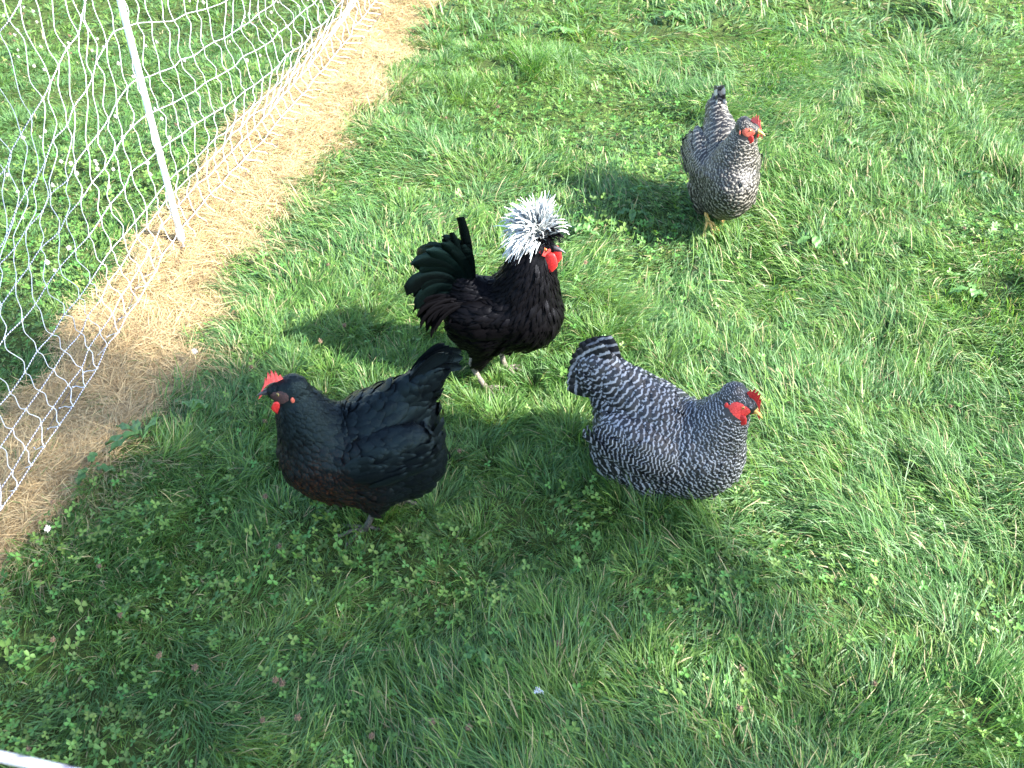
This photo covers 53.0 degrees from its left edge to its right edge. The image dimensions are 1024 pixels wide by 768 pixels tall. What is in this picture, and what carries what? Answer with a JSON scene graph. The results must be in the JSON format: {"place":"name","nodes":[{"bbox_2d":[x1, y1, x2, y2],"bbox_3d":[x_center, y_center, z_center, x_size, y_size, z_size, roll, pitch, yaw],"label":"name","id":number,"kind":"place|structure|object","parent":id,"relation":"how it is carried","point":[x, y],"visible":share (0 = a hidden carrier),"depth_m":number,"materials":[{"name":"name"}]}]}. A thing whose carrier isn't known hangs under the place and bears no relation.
{"place":"outdoors","nodes":[
{"label":"outdoors","id":0,"kind":"place"},
{"bbox_2d":[0,0,441,579],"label":"dead grass","id":1,"kind":"structure","parent":0,"point":[154,350],"depth_m":2.76,"materials":[{"name":"plant"}]},
{"bbox_2d":[0,23,1023,301],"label":"lawn grass","id":2,"kind":"structure","parent":0,"point":[888,83],"depth_m":3.38,"materials":[{"name":"green plant"}]},
{"bbox_2d":[0,0,1023,767],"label":"ground","id":3,"kind":"structure","parent":0,"point":[600,106],"depth_m":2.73,"materials":[{"name":"green plant"}]},
{"bbox_2d":[44,525,52,543],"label":"clover flower","id":4,"kind":"object","parent":3,"relation":"on","point":[47,527],"visible":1,"depth_m":1.99,"materials":[{"name":"white plant"}]},
{"bbox_2d":[50,499,57,515],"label":"clover flower","id":5,"kind":"object","parent":3,"relation":"on","point":[52,501],"visible":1,"depth_m":2.06,"materials":[{"name":"pink plant"}]},
{"bbox_2d":[50,636,59,655],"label":"clover flower","id":6,"kind":"object","parent":3,"relation":"on","point":[52,640],"visible":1,"depth_m":1.79,"materials":[{"name":"pink plant"}]},
{"bbox_2d":[75,452,115,484],"bbox_3d":[-0.874,0.177,2.170,0.064,0.032,0.109,0,38,0],"label":"broadleaf weed","id":7,"kind":"object","parent":3,"relation":"on","point":[91,459],"visible":0.99,"depth_m":2.17,"materials":[{"name":"green plant"}]},
{"bbox_2d":[105,417,158,453],"bbox_3d":[-0.839,0.100,2.252,0.096,0.059,0.144,0,38,0],"label":"broadleaf weed","id":8,"kind":"object","parent":3,"relation":"on","point":[135,428],"visible":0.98,"depth_m":2.23,"materials":[{"name":"green plant"}]},
{"bbox_2d":[116,0,185,244],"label":"fence post","id":9,"kind":"object","parent":3,"relation":"on","point":[150,117],"visible":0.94,"depth_m":2.72,"materials":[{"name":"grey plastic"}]},
{"bbox_2d":[0,0,383,510],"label":"netting fence","id":10,"kind":"object","parent":9,"relation":"attached to","point":[42,211],"visible":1,"depth_m":2.50,"materials":[{"name":"fabric"}]},
{"bbox_2d":[156,652,162,665],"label":"clover flower","id":11,"kind":"object","parent":3,"relation":"on","point":[158,655],"visible":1,"depth_m":1.77,"materials":[{"name":"pink plant"}]},
{"bbox_2d":[181,398,208,412],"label":"broadleaf weed","id":12,"kind":"object","parent":3,"relation":"on","point":[198,404],"visible":0.99,"depth_m":2.33,"materials":[{"name":"green plant"}]},
{"bbox_2d":[191,664,198,679],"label":"clover flower","id":13,"kind":"object","parent":3,"relation":"on","point":[194,667],"visible":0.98,"depth_m":1.76,"materials":[{"name":"pink plant"}]},
{"bbox_2d":[272,676,278,695],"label":"clover flower","id":14,"kind":"object","parent":3,"relation":"on","point":[275,679],"visible":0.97,"depth_m":1.74,"materials":[{"name":"pink plant"}]},
{"bbox_2d":[278,678,285,690],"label":"clover flower","id":15,"kind":"object","parent":3,"relation":"on","point":[281,683],"visible":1,"depth_m":1.74,"materials":[{"name":"pink plant"}]},
{"bbox_2d":[294,713,301,725],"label":"clover flower","id":16,"kind":"object","parent":3,"relation":"on","point":[297,717],"visible":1,"depth_m":1.70,"materials":[{"name":"pink plant"}]},
{"bbox_2d":[257,343,462,548],"bbox_3d":[-0.280,0.108,1.988,0.382,0.408,0.248,-7,39,-9],"label":"black hen","id":17,"kind":"object","parent":3,"relation":"on","point":[377,450],"visible":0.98,"depth_m":1.90,"materials":[{"name":"black feather"}]},
{"bbox_2d":[368,732,374,739],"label":"clover flower","id":18,"kind":"object","parent":3,"relation":"on","point":[371,734],"visible":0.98,"depth_m":1.68,"materials":[{"name":"pink plant"}]},
{"bbox_2d":[428,719,435,732],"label":"clover flower","id":19,"kind":"object","parent":3,"relation":"on","point":[432,721],"visible":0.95,"depth_m":1.67,"materials":[{"name":"beige plant"}]},
{"bbox_2d":[465,723,472,733],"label":"clover flower","id":20,"kind":"object","parent":3,"relation":"on","point":[467,728],"visible":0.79,"depth_m":1.67,"materials":[{"name":"pink plant"}]},
{"bbox_2d":[462,643,495,667],"bbox_3d":[-0.058,0.471,1.784,0.061,0.040,0.060,0,38,0],"label":"broadleaf weed","id":21,"kind":"object","parent":3,"relation":"on","point":[483,655],"visible":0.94,"depth_m":1.78,"materials":[{"name":"green plant"}]},
{"bbox_2d":[404,190,571,397],"bbox_3d":[-0.054,-0.210,2.351,0.368,0.517,0.216,6,38,8],"label":"crested rooster","id":22,"kind":"object","parent":3,"relation":"on","point":[514,303],"visible":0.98,"depth_m":2.29,"materials":[{"name":"black"}]},
{"bbox_2d":[0,0,1023,767],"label":"clover","id":23,"kind":"object","parent":3,"relation":"on","point":[240,580],"visible":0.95,"depth_m":2.00,"materials":[{"name":"green plant"}]},
{"bbox_2d":[534,687,543,693],"bbox_3d":[0.044,0.513,1.721,0.020,0.006,0.015,0,38,0],"label":"shed feather","id":24,"kind":"object","parent":3,"relation":"on","point":[538,691],"visible":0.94,"depth_m":1.72,"materials":[{"name":"white"}]},
{"bbox_2d":[548,25,574,33],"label":"broadleaf weed","id":25,"kind":"object","parent":3,"relation":"on","point":[564,29],"visible":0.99,"depth_m":4.28,"materials":[{"name":"green plant"}]},
{"bbox_2d":[567,222,598,235],"bbox_3d":[0.202,-0.447,2.962,0.078,0.054,0.076,27,45,30],"label":"broadleaf weed","id":26,"kind":"object","parent":3,"relation":"on","point":[579,226],"visible":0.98,"depth_m":2.95,"materials":[{"name":"green plant"}]},
{"bbox_2d":[616,203,649,221],"bbox_3d":[0.359,-0.511,3.050,0.086,0.038,0.073,-30,47,-33],"label":"broadleaf weed","id":27,"kind":"object","parent":3,"relation":"on","point":[632,215],"visible":0.93,"depth_m":3.04,"materials":[{"name":"green plant"}]},
{"bbox_2d":[567,335,762,502],"bbox_3d":[0.303,0.084,2.099,0.399,0.360,0.248,15,40,18],"label":"barred hen","id":28,"kind":"object","parent":3,"relation":"on","point":[655,434],"visible":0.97,"depth_m":2.03,"materials":[{"name":"grey"}]},
{"bbox_2d":[661,10,686,20],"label":"broadleaf weed","id":29,"kind":"object","parent":3,"relation":"on","point":[676,12],"visible":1,"depth_m":4.44,"materials":[{"name":"green plant"}]},
{"bbox_2d":[679,85,764,243],"bbox_3d":[0.605,-0.626,2.936,0.236,0.410,0.357,-4,38,-5],"label":"barred hen","id":30,"kind":"object","parent":3,"relation":"on","point":[721,156],"visible":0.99,"depth_m":2.85,"materials":[{"name":"grey"}]},
{"bbox_2d":[736,704,743,722],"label":"clover flower","id":31,"kind":"object","parent":3,"relation":"on","point":[739,708],"visible":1,"depth_m":1.73,"materials":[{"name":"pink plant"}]},
{"bbox_2d":[738,664,743,680],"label":"clover flower","id":32,"kind":"object","parent":3,"relation":"on","point":[741,668],"visible":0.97,"depth_m":1.79,"materials":[{"name":"beige plant"}]},
{"bbox_2d":[797,231,823,249],"bbox_3d":[0.847,-0.412,2.917,0.077,0.043,0.092,17,41,20],"label":"broadleaf weed","id":33,"kind":"object","parent":3,"relation":"on","point":[816,241],"visible":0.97,"depth_m":2.89,"materials":[{"name":"green plant"}]},
{"bbox_2d":[833,135,863,146],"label":"broadleaf weed","id":34,"kind":"object","parent":3,"relation":"on","point":[853,141],"visible":0.85,"depth_m":3.42,"materials":[{"name":"green plant"}]},
{"bbox_2d":[869,679,877,694],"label":"clover flower","id":35,"kind":"object","parent":3,"relation":"on","point":[875,683],"visible":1,"depth_m":1.76,"materials":[{"name":"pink plant"}]},
{"bbox_2d":[949,282,987,297],"bbox_3d":[1.215,-0.246,2.721,0.096,0.039,0.066,-22,43,-26],"label":"broadleaf weed","id":36,"kind":"object","parent":3,"relation":"on","point":[974,292],"visible":0.98,"depth_m":2.72,"materials":[{"name":"green plant"}]},
{"bbox_2d":[960,170,994,182],"bbox_3d":[1.500,-0.674,3.291,0.088,0.041,0.082,-29,46,-32],"label":"broadleaf weed","id":37,"kind":"object","parent":3,"relation":"on","point":[985,175],"visible":1,"depth_m":3.28,"materials":[{"name":"green plant"}]},
{"bbox_2d":[0,0,1023,56],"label":"lawn grass","id":38,"kind":"structure","parent":0,"point":[565,19],"depth_m":4.44,"materials":[{"name":"green plant"}]},
{"bbox_3d":[0.383,0.673,0.786,0.025,1.173,0.026,0,38,0],"label":"fence post","id":39,"kind":"object","parent":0,"visible":0},
{"bbox_2d":[0,751,71,767],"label":"netting fence","id":40,"kind":"object","parent":39,"relation":"attached to","point":[16,760],"visible":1,"depth_m":0.50,"materials":[{"name":"plastic"}]}
]}

